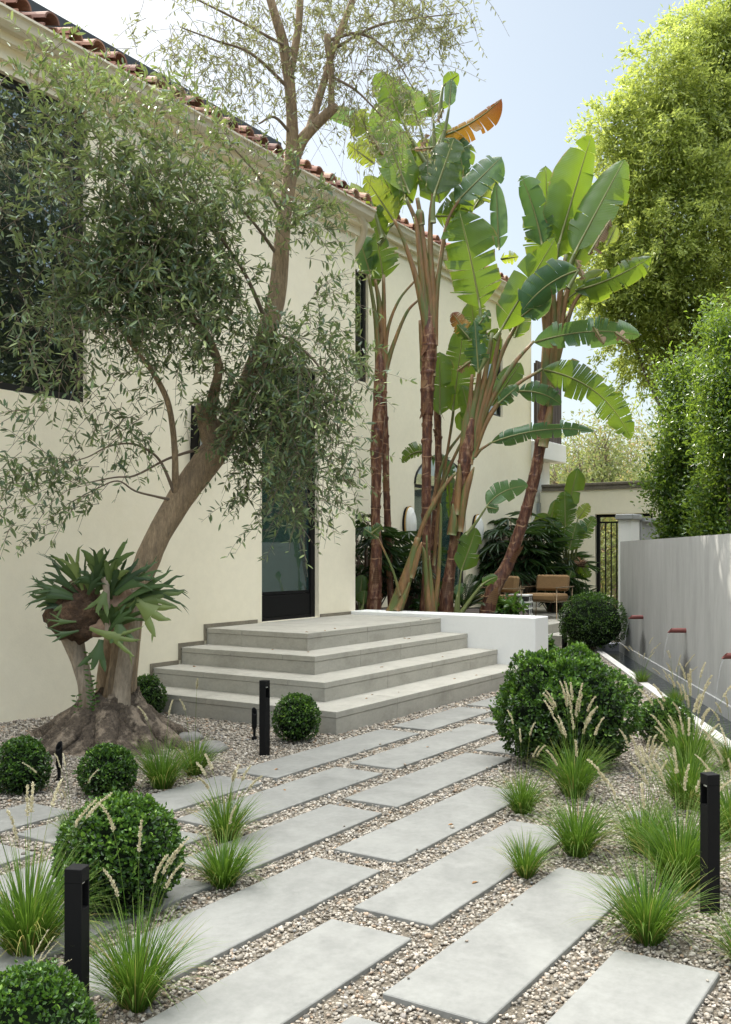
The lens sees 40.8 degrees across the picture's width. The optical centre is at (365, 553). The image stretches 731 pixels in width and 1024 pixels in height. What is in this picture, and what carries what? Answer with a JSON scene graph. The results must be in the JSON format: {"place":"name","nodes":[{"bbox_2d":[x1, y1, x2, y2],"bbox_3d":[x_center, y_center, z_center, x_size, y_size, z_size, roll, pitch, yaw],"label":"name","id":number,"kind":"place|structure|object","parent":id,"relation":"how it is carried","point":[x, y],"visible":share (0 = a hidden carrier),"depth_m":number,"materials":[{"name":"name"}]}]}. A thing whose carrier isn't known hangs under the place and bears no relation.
{"place":"outdoors","nodes":[
{"label":"outdoors","id":0,"kind":"place"},
{"bbox_2d":[0,646,730,1023],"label":"gravel","id":1,"kind":"structure","parent":0,"point":[404,932],"depth_m":4.07,"materials":[{"name":"gravel"}]},
{"bbox_2d":[0,844,35,867],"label":"stepping slab","id":2,"kind":"structure","parent":1,"relation":"on","point":[9,856],"depth_m":4.89,"materials":[{"name":"concrete"}]},
{"bbox_2d":[0,734,53,794],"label":"boxwood ball","id":3,"kind":"object","parent":1,"relation":"on","point":[16,775],"visible":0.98,"depth_m":6.12,"materials":[{"name":"green plant"}]},
{"bbox_2d":[0,803,69,833],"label":"stepping slab","id":4,"kind":"structure","parent":1,"relation":"on","point":[36,816],"depth_m":5.62,"materials":[{"name":"concrete"}]},
{"bbox_2d":[0,957,99,1023],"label":"boxwood ball","id":5,"kind":"object","parent":1,"relation":"on","point":[43,993],"visible":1,"depth_m":2.76,"materials":[{"name":"green plant"}]},
{"bbox_2d":[56,741,62,781],"bbox_3d":[-2.023,1.402,6.486,0.048,0.317,0.046,0,0,16],"label":"spike light","id":6,"kind":"object","parent":1,"relation":"on","point":[59,745],"visible":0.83,"depth_m":6.48,"materials":[{"name":"black metal"}]},
{"bbox_2d":[22,753,97,833],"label":"ornamental grass","id":7,"kind":"object","parent":1,"relation":"on","point":[62,821],"depth_m":5.25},
{"bbox_2d":[0,778,123,960],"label":"ornamental grass","id":8,"kind":"object","parent":1,"relation":"on","point":[23,931],"depth_m":3.70,"materials":[{"name":"plant"}]},
{"bbox_2d":[64,863,88,1023],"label":"bollard light","id":9,"kind":"object","parent":1,"relation":"on","point":[76,913],"visible":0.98,"depth_m":3.09,"materials":[{"name":"black metal"}]},
{"bbox_2d":[0,830,205,910],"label":"stepping slab","id":10,"kind":"structure","parent":1,"relation":"on","point":[193,836],"depth_m":4.62,"materials":[{"name":"concrete"}]},
{"bbox_2d":[71,741,138,795],"bbox_3d":[-1.611,1.374,6.138,0.404,0.399,0.400,0,0,33],"label":"boxwood ball","id":11,"kind":"object","parent":1,"relation":"on","point":[114,765],"visible":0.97,"depth_m":6.05,"materials":[{"name":"green plant"}]},
{"bbox_2d":[0,875,211,970],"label":"stepping slab","id":12,"kind":"structure","parent":1,"relation":"on","point":[188,888],"depth_m":4.06,"materials":[{"name":"concrete"}]},
{"bbox_2d":[50,786,188,920],"bbox_3d":[-1.042,1.291,4.183,0.608,0.567,0.592,0,0,33],"label":"boxwood ball","id":13,"kind":"object","parent":1,"relation":"on","point":[127,811],"visible":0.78,"depth_m":4.03,"materials":[{"name":"green plant"}]},
{"bbox_2d":[37,803,232,1013],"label":"ornamental grass","id":14,"kind":"object","parent":1,"relation":"on","point":[135,982],"depth_m":3.28,"materials":[{"name":"plant"}]},
{"bbox_2d":[17,775,261,845],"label":"stepping slab","id":15,"kind":"structure","parent":1,"relation":"on","point":[175,799],"depth_m":6.08,"materials":[{"name":"concrete"}]},
{"bbox_2d":[137,673,168,713],"bbox_3d":[-2.027,1.341,9.095,0.431,0.466,0.424,0,0,33],"label":"boxwood ball","id":16,"kind":"object","parent":1,"relation":"on","point":[152,692],"visible":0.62,"depth_m":9.01,"materials":[{"name":"green plant"}]},
{"bbox_2d":[127,700,206,790],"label":"ornamental grass","id":17,"kind":"object","parent":1,"relation":"on","point":[163,775],"depth_m":6.30,"materials":[{"name":"plant"}]},
{"bbox_2d":[179,731,203,741],"bbox_3d":[-1.438,1.501,7.940,0.250,0.108,0.224,0,0,-24],"label":"rock","id":18,"kind":"object","parent":1,"relation":"on","point":[182,735],"visible":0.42,"depth_m":7.88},
{"bbox_2d":[158,678,236,776],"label":"ornamental grass","id":19,"kind":"object","parent":1,"relation":"on","point":[197,759],"depth_m":6.68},
{"bbox_2d":[197,740,227,753],"bbox_3d":[-1.185,1.502,7.540,0.270,0.118,0.259,0,0,33],"label":"rock","id":20,"kind":"object","parent":1,"relation":"on","point":[216,749],"visible":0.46,"depth_m":7.47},
{"bbox_2d":[182,753,271,843],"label":"ornamental grass","id":21,"kind":"object","parent":1,"relation":"on","point":[223,820],"depth_m":5.18,"materials":[{"name":"plant"}]},
{"bbox_2d":[183,805,275,893],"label":"ornamental grass","id":22,"kind":"object","parent":1,"relation":"on","point":[222,871],"depth_m":4.46,"materials":[{"name":"plant"}]},
{"bbox_2d":[89,857,379,1003],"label":"stepping slab","id":23,"kind":"structure","parent":1,"relation":"on","point":[243,917],"depth_m":4.11,"materials":[{"name":"concrete"}]},
{"bbox_2d":[0,0,505,757],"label":"olive tree","id":24,"kind":"object","parent":1,"relation":"on","point":[146,268],"visible":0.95,"depth_m":7.47,"materials":[{"name":"green plant"}]},
{"bbox_2d":[25,539,189,671],"bbox_3d":[-1.917,0.383,7.421,1.248,0.995,0.456,0,0,1],"label":"staghorn fern","id":25,"kind":"object","parent":24,"relation":"attached to","point":[79,609],"visible":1,"depth_m":7.32,"materials":[{"name":"green plant"}]},
{"bbox_2d":[251,707,256,740],"bbox_3d":[-0.901,1.406,7.963,0.048,0.308,0.046,0,0,-19],"label":"spike light","id":26,"kind":"object","parent":1,"relation":"on","point":[254,720],"visible":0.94,"depth_m":7.95,"materials":[{"name":"black metal"}]},
{"bbox_2d":[259,680,269,756],"bbox_3d":[-0.758,1.278,7.378,0.058,0.645,0.058,0,0,30],"label":"bollard light","id":27,"kind":"object","parent":1,"relation":"on","point":[264,717],"visible":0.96,"depth_m":7.36,"materials":[{"name":"black metal"}]},
{"bbox_2d":[141,919,410,1023],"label":"stepping slab","id":28,"kind":"structure","parent":1,"relation":"on","point":[292,981],"depth_m":3.46,"materials":[{"name":"concrete"}]},
{"bbox_2d":[176,767,381,827],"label":"stepping slab","id":29,"kind":"structure","parent":1,"relation":"on","point":[308,789],"depth_m":6.16,"materials":[{"name":"concrete"}]},
{"bbox_2d":[183,804,381,878],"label":"stepping slab","id":30,"kind":"structure","parent":1,"relation":"on","point":[302,832],"depth_m":5.26,"materials":[{"name":"concrete"}]},
{"bbox_2d":[270,692,321,741],"bbox_3d":[-0.563,1.345,7.921,0.426,0.457,0.420,0,0,33],"label":"boxwood ball","id":31,"kind":"object","parent":1,"relation":"on","point":[295,719],"visible":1,"depth_m":7.82,"materials":[{"name":"green plant"}]},
{"bbox_2d":[237,729,418,780],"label":"stepping slab","id":32,"kind":"structure","parent":1,"relation":"on","point":[302,762],"depth_m":7.32,"materials":[{"name":"concrete"}]},
{"bbox_2d":[341,1015,379,1023],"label":"stepping slab","id":33,"kind":"structure","parent":1,"relation":"on","point":[352,1019],"depth_m":3.15,"materials":[{"name":"concrete"}]},
{"bbox_2d":[334,785,515,864],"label":"stepping slab","id":34,"kind":"structure","parent":1,"relation":"on","point":[404,838],"depth_m":5.37,"materials":[{"name":"concrete"}]},
{"bbox_2d":[345,752,511,809],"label":"stepping slab","id":35,"kind":"structure","parent":1,"relation":"on","point":[405,790],"depth_m":6.46,"materials":[{"name":"concrete"}]},
{"bbox_2d":[350,723,510,770],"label":"stepping slab","id":36,"kind":"structure","parent":1,"relation":"on","point":[412,753],"depth_m":7.58,"materials":[{"name":"concrete"}]},
{"bbox_2d":[392,707,492,731],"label":"stepping slab","id":37,"kind":"structure","parent":1,"relation":"on","point":[439,720],"depth_m":8.86,"materials":[{"name":"concrete"}]},
{"bbox_2d":[354,820,567,929],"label":"stepping slab","id":38,"kind":"structure","parent":1,"relation":"on","point":[432,896],"depth_m":4.49,"materials":[{"name":"concrete"}]},
{"bbox_2d":[467,695,510,707],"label":"stepping slab","id":39,"kind":"structure","parent":1,"relation":"on","point":[485,703],"depth_m":9.80,"materials":[{"name":"concrete"}]},
{"bbox_2d":[475,738,525,756],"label":"stepping slab","id":40,"kind":"structure","parent":1,"relation":"on","point":[495,747],"depth_m":7.54,"materials":[{"name":"concrete"}]},
{"bbox_2d":[383,867,638,1023],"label":"stepping slab","id":41,"kind":"structure","parent":1,"relation":"on","point":[496,965],"depth_m":3.69,"materials":[{"name":"concrete"}]},
{"bbox_2d":[488,710,562,815],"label":"ornamental grass","id":42,"kind":"object","parent":1,"relation":"on","point":[523,799],"depth_m":5.69,"materials":[{"name":"plant"}]},
{"bbox_2d":[486,825,569,879],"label":"ornamental grass","id":43,"kind":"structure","parent":1,"relation":"on","point":[527,865],"depth_m":4.59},
{"bbox_2d":[489,641,646,770],"bbox_3d":[1.423,1.100,7.054,1.082,0.946,1.020,0,0,-3],"label":"boxwood ball","id":44,"kind":"object","parent":1,"relation":"on","point":[576,664],"visible":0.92,"depth_m":6.75,"materials":[{"name":"green plant"}]},
{"bbox_2d":[516,692,632,868],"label":"ornamental grass","id":45,"kind":"object","parent":1,"relation":"on","point":[577,840],"depth_m":4.89,"materials":[{"name":"plant"}]},
{"bbox_2d":[524,681,624,798],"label":"ornamental grass","id":46,"kind":"object","parent":1,"relation":"on","point":[581,776],"depth_m":6.09,"materials":[{"name":"plant"}]},
{"bbox_2d":[558,591,628,650],"bbox_3d":[3.515,1.071,15.199,1.113,0.966,1.132,0,0,33],"label":"boxwood ball","id":47,"kind":"object","parent":1,"relation":"on","point":[592,621],"visible":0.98,"depth_m":14.91,"materials":[{"name":"green plant"}]},
{"bbox_2d":[545,950,719,1023],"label":"stepping slab","id":48,"kind":"structure","parent":1,"relation":"on","point":[620,987],"depth_m":3.35,"materials":[{"name":"concrete"}]},
{"bbox_2d":[590,729,691,854],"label":"ornamental grass","id":49,"kind":"object","parent":1,"relation":"on","point":[647,807],"depth_m":4.97,"materials":[{"name":"plant"}]},
{"bbox_2d":[624,637,660,682],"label":"ornamental grass","id":50,"kind":"object","parent":1,"relation":"on","point":[639,678],"depth_m":11.33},
{"bbox_2d":[561,759,730,946],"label":"ornamental grass","id":51,"kind":"object","parent":1,"relation":"on","point":[648,920],"depth_m":3.82,"materials":[{"name":"plant"}]},
{"bbox_2d":[597,745,730,892],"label":"ornamental grass","id":52,"kind":"object","parent":1,"relation":"on","point":[684,844],"depth_m":4.45,"materials":[{"name":"plant"}]},
{"bbox_2d":[637,695,695,744],"bbox_3d":[2.390,1.357,7.823,0.488,0.433,0.499,0,0,33],"label":"boxwood ball","id":53,"kind":"object","parent":1,"relation":"on","point":[650,724],"visible":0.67,"depth_m":7.71,"materials":[{"name":"green plant"}]},
{"bbox_2d":[652,650,696,701],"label":"ornamental grass","id":54,"kind":"object","parent":1,"relation":"on","point":[674,693],"depth_m":9.68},
{"bbox_2d":[620,682,730,810],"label":"ornamental grass","id":55,"kind":"object","parent":1,"relation":"on","point":[678,779],"depth_m":5.83,"materials":[{"name":"plant"}]},
{"bbox_2d":[642,662,730,767],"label":"ornamental grass","id":56,"kind":"object","parent":1,"relation":"on","point":[682,741],"depth_m":6.90,"materials":[{"name":"plant"}]},
{"bbox_2d":[671,725,730,841],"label":"ornamental grass","id":57,"kind":"object","parent":1,"relation":"on","point":[726,802],"depth_m":5.15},
{"bbox_2d":[684,871,730,965],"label":"ornamental grass","id":58,"kind":"object","parent":1,"relation":"on","point":[725,931],"depth_m":3.64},
{"bbox_2d":[700,772,719,916],"bbox_3d":[1.454,1.265,4.149,0.058,0.670,0.058,0,0,-14],"label":"bollard light","id":59,"kind":"object","parent":1,"relation":"on","point":[710,819],"visible":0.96,"depth_m":4.12,"materials":[{"name":"black metal"}]},
{"bbox_2d":[706,696,730,770],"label":"ornamental grass","id":60,"kind":"object","parent":1,"relation":"on","point":[724,753],"depth_m":6.84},
{"bbox_2d":[33,0,730,472],"label":"sky","id":61,"kind":"structure","parent":0,"point":[546,58],"materials":[{"name":"blue"}]},
{"bbox_2d":[534,467,596,577],"bbox_3d":[3.998,-0.574,19.653,1.254,2.349,0.744,0,0,10],"label":"bird of paradise shrub","id":62,"kind":"object","parent":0,"point":[568,499],"visible":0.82,"depth_m":19.70,"materials":[{"name":"green plant"}]},
{"bbox_2d":[604,651,730,739],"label":"water","id":63,"kind":"structure","parent":0,"point":[633,665],"depth_m":11.51,"materials":[{"name":"grey liquid"}]},
{"label":"ground","id":64,"kind":"structure","parent":0,"visible":0},
{"bbox_2d":[0,0,565,722],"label":"house","id":65,"kind":"structure","parent":64,"relation":"on","point":[38,674],"depth_m":10.35,"materials":[{"name":"beige paint"}]},
{"bbox_2d":[0,73,82,401],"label":"window","id":66,"kind":"structure","parent":65,"relation":"in","point":[10,277],"depth_m":8.71,"materials":[{"name":"glass"}]},
{"bbox_2d":[190,405,201,459],"bbox_3d":[-1.688,-1.240,10.430,0.175,0.640,0.380,0,0,33],"label":"wall lamp","id":67,"kind":"object","parent":65,"relation":"attached to","point":[194,441],"visible":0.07,"depth_m":10.30,"materials":[{"name":"black metal"}]},
{"bbox_2d":[262,364,314,621],"bbox_3d":[-0.955,-0.745,11.875,0.129,3.090,1.135,0,0,33],"label":"front door","id":68,"kind":"structure","parent":65,"relation":"in","point":[285,574],"depth_m":11.94,"materials":[{"name":"black metal"}]},
{"bbox_2d":[355,270,365,381],"bbox_3d":[-0.366,-3.645,15.489,0.070,1.770,1.260,0,0,33],"label":"window","id":69,"kind":"structure","parent":65,"relation":"in","point":[360,290],"depth_m":15.92,"materials":[{"name":"glass"}]},
{"bbox_2d":[402,506,416,541],"bbox_3d":[0.785,-0.500,16.972,0.157,0.630,0.340,0,0,33],"label":"wall lamp","id":70,"kind":"object","parent":65,"relation":"attached to","point":[409,521],"visible":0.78,"depth_m":16.88,"materials":[{"name":"glass"}]},
{"bbox_2d":[414,484,462,597],"bbox_3d":[1.315,-0.160,18.123,0.070,2.120,1.990,0,0,33],"label":"garden door","id":71,"kind":"structure","parent":65,"relation":"in","point":[417,488],"depth_m":18.35,"materials":[{"name":"brown metal"}]},
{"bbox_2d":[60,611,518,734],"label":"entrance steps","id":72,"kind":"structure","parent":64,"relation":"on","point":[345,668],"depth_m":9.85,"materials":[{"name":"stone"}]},
{"bbox_2d":[351,609,547,665],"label":"planter wall","id":73,"kind":"structure","parent":64,"relation":"on","point":[507,637],"depth_m":11.79,"materials":[{"name":"white paint"}]},
{"bbox_2d":[381,607,528,614],"bbox_3d":[1.408,1.300,14.403,3.970,0.800,3.448,0,0,33],"label":"planting bed","id":74,"kind":"object","parent":64,"relation":"on","point":[473,610],"depth_m":15.28,"materials":[{"name":"soil"}]},
{"bbox_2d":[355,575,368,609],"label":"bird of paradise tree","id":75,"kind":"object","parent":74,"relation":"on","point":[361,586],"visible":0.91,"depth_m":13.70,"materials":[{"name":"green plant"}]},
{"bbox_2d":[330,106,417,609],"bbox_3d":[-0.069,-2.664,13.769,1.626,7.334,0.622,0,0,3],"label":"bird of paradise tree","id":76,"kind":"object","parent":74,"relation":"on","point":[386,197],"visible":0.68,"depth_m":13.57,"materials":[{"name":"green plant"}]},
{"bbox_2d":[382,401,393,604],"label":"bird of paradise tree","id":77,"kind":"object","parent":74,"relation":"on","point":[387,510],"visible":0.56,"depth_m":13.96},
{"bbox_2d":[355,514,421,609],"bbox_3d":[0.021,0.151,14.397,1.938,1.509,1.923,0,0,33],"label":"lady palm","id":78,"kind":"object","parent":74,"relation":"on","point":[398,552],"visible":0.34,"depth_m":13.99,"materials":[{"name":"green plant"}]},
{"bbox_2d":[355,547,455,610],"bbox_3d":[0.648,0.429,14.705,1.646,1.053,1.786,0,0,33],"label":"lady palm","id":79,"kind":"object","parent":74,"relation":"on","point":[415,591],"visible":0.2,"depth_m":14.23,"materials":[{"name":"green plant"}]},
{"bbox_2d":[363,472,456,611],"bbox_3d":[0.599,-0.091,12.953,1.269,1.987,0.327,0,0,-21],"label":"bird of paradise tree","id":80,"kind":"object","parent":74,"relation":"on","point":[399,596],"visible":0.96,"depth_m":12.83,"materials":[{"name":"green plant"}]},
{"bbox_2d":[349,71,504,611],"bbox_3d":[0.846,-2.952,13.716,2.186,7.878,0.902,0,0,9],"label":"bird of paradise tree","id":81,"kind":"object","parent":74,"relation":"on","point":[455,163],"visible":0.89,"depth_m":13.40,"materials":[{"name":"green plant"}]},
{"bbox_2d":[421,504,441,611],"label":"bird of paradise tree","id":82,"kind":"object","parent":74,"relation":"on","point":[431,593],"visible":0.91,"depth_m":12.93,"materials":[{"name":"green plant"}]},
{"bbox_2d":[400,330,478,611],"bbox_3d":[1.058,-1.145,14.168,1.159,4.295,0.603,0,0,6],"label":"bird of paradise tree","id":83,"kind":"object","parent":74,"relation":"on","point":[457,346],"visible":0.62,"depth_m":13.99,"materials":[{"name":"green plant"}]},
{"bbox_2d":[439,574,504,613],"bbox_3d":[1.470,0.566,13.446,0.946,0.572,1.211,0,0,33],"label":"cycad","id":84,"kind":"object","parent":74,"relation":"on","point":[471,586],"visible":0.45,"depth_m":13.48,"materials":[{"name":"green plant"}]},
{"bbox_2d":[453,478,527,612],"bbox_3d":[1.638,-0.072,12.834,0.958,1.812,0.288,0,0,-3],"label":"bird of paradise tree","id":85,"kind":"object","parent":74,"relation":"on","point":[471,536],"visible":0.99,"depth_m":12.82,"materials":[{"name":"green plant"}]},
{"bbox_2d":[495,591,529,614],"bbox_3d":[1.948,0.723,13.595,0.667,0.426,0.637,0,0,-4],"label":"leafy shrub","id":86,"kind":"object","parent":74,"relation":"on","point":[511,605],"visible":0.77,"depth_m":13.48,"materials":[{"name":"green plant"}]},
{"bbox_2d":[433,183,640,612],"bbox_3d":[2.183,-2.025,13.209,2.931,6.090,1.099,0,0,13],"label":"bird of paradise tree","id":87,"kind":"object","parent":74,"relation":"on","point":[474,239],"visible":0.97,"depth_m":13.11,"materials":[{"name":"green plant"}]},
{"bbox_2d":[479,135,650,613],"bbox_3d":[2.632,-2.286,13.453,2.309,6.826,1.622,0,0,33],"label":"bird of paradise tree","id":88,"kind":"object","parent":74,"relation":"on","point":[561,198],"visible":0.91,"depth_m":13.25,"materials":[{"name":"green plant"}]},
{"bbox_2d":[533,607,617,645],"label":"terrace","id":89,"kind":"structure","parent":64,"relation":"on","point":[553,624],"depth_m":17.00,"materials":[{"name":"concrete"}]},
{"bbox_2d":[465,576,524,603],"bbox_3d":[2.316,0.804,17.629,0.867,0.791,0.756,0,0,-27],"label":"lounge chair","id":90,"kind":"object","parent":89,"relation":"on","point":[511,584],"visible":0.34,"depth_m":17.49,"materials":[{"name":"beige fabric"}]},
{"bbox_2d":[508,594,532,614],"bbox_3d":[2.771,0.967,17.700,0.406,0.445,0.406,0,0,23],"label":"side table","id":91,"kind":"object","parent":89,"relation":"on","point":[527,598],"visible":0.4,"depth_m":17.55,"materials":[{"name":"white"}]},
{"bbox_2d":[475,511,576,594],"bbox_3d":[3.068,0.140,19.667,2.398,2.129,2.574,0,0,33],"label":"lady palm","id":92,"kind":"object","parent":89,"relation":"on","point":[530,560],"visible":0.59,"depth_m":19.19,"materials":[{"name":"green plant"}]},
{"bbox_2d":[519,575,573,618],"bbox_3d":[3.383,0.804,18.323,0.756,0.791,0.867,0,0,35],"label":"lounge chair","id":93,"kind":"object","parent":89,"relation":"on","point":[545,583],"visible":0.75,"depth_m":18.37,"materials":[{"name":"beige fabric"}]},
{"bbox_2d":[530,551,601,611],"bbox_3d":[3.867,0.584,20.072,1.978,1.243,2.009,0,0,33],"label":"lady palm","id":94,"kind":"object","parent":89,"relation":"on","point":[551,607],"visible":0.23,"depth_m":19.67,"materials":[{"name":"green plant"}]},
{"bbox_2d":[559,578,597,612],"bbox_3d":[4.223,0.919,19.408,0.979,0.895,0.965,0,0,0],"label":"leafy shrub","id":95,"kind":"object","parent":89,"relation":"on","point":[575,587],"visible":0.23,"depth_m":19.33,"materials":[{"name":"green plant"}]},
{"bbox_2d":[615,514,667,638],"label":"pier wall","id":96,"kind":"structure","parent":89,"relation":"on","point":[631,527],"depth_m":17.24,"materials":[{"name":"white paint"}]},
{"bbox_2d":[550,407,654,483],"bbox_3d":[7.034,-1.462,28.880,6.104,6.141,4.830,0,0,13],"label":"tree","id":97,"kind":"object","parent":64,"relation":"on","point":[599,453],"visible":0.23,"depth_m":28.41,"materials":[{"name":"green plant"}]},
{"bbox_2d":[557,467,648,601],"bbox_3d":[6.284,-0.260,25.275,4.578,3.972,4.336,0,0,17],"label":"autumn bush","id":98,"kind":"object","parent":64,"relation":"on","point":[602,542],"visible":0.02,"depth_m":24.89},
{"bbox_2d":[550,414,660,482],"bbox_3d":[9.475,-1.719,33.854,8.133,6.662,6.461,0,0,33],"label":"tree","id":99,"kind":"object","parent":64,"relation":"on","point":[620,451],"depth_m":33.78,"materials":[{"name":"green plant"}]},
{"bbox_2d":[550,410,663,534],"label":"tree","id":100,"kind":"object","parent":64,"relation":"on","point":[638,444],"visible":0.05,"depth_m":40.10,"materials":[{"name":"green plant"}]},
{"bbox_2d":[558,443,678,592],"bbox_3d":[7.903,-0.544,27.376,5.499,5.330,5.453,0,0,20],"label":"tree","id":101,"kind":"object","parent":64,"relation":"on","point":[609,471],"visible":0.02,"depth_m":27.39,"materials":[{"name":"green plant"}]},
{"bbox_2d":[592,469,650,607],"bbox_3d":[6.199,-0.175,24.076,3.779,3.751,4.144,0,0,33],"label":"leafy bush","id":102,"kind":"object","parent":64,"relation":"on","point":[608,548],"visible":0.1,"depth_m":23.68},
{"bbox_2d":[551,378,700,480],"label":"tree","id":103,"kind":"object","parent":64,"relation":"on","point":[637,428],"visible":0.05,"depth_m":44.97,"materials":[{"name":"green plant"}]},
{"bbox_2d":[540,480,720,606],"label":"garden wall","id":104,"kind":"structure","parent":64,"relation":"on","point":[608,497],"depth_m":21.26,"materials":[{"name":"beige paint"}]},
{"bbox_2d":[597,513,652,607],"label":"garden gate","id":105,"kind":"structure","parent":104,"relation":"attached to","point":[599,522],"depth_m":21.25,"materials":[{"name":"black metal"}]},
{"bbox_2d":[562,0,730,489],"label":"tree","id":106,"kind":"object","parent":64,"relation":"on","point":[684,114],"visible":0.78,"depth_m":18.46,"materials":[{"name":"green plant"}]},
{"bbox_2d":[590,646,730,749],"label":"pool edge","id":107,"kind":"object","parent":64,"relation":"on","point":[649,687],"depth_m":11.05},
{"bbox_2d":[628,332,717,538],"bbox_3d":[5.023,-1.021,15.595,1.512,5.049,1.740,0,0,-16],"label":"ficus hedge","id":108,"kind":"object","parent":64,"relation":"on","point":[671,414],"visible":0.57,"depth_m":15.44,"materials":[{"name":"green plant"}]},
{"bbox_2d":[620,534,730,705],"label":"fountain wall","id":109,"kind":"structure","parent":64,"relation":"on","point":[667,585],"depth_m":11.33,"materials":[{"name":"grey concrete"}]},
{"bbox_2d":[619,643,730,720],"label":"plinth","id":110,"kind":"structure","parent":109,"relation":"attached to","point":[709,700],"depth_m":11.39,"materials":[{"name":"grey concrete"}]},
{"bbox_2d":[669,282,730,536],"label":"ficus hedge","id":111,"kind":"object","parent":64,"relation":"on","point":[713,443],"visible":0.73,"depth_m":13.85,"materials":[{"name":"green plant"}]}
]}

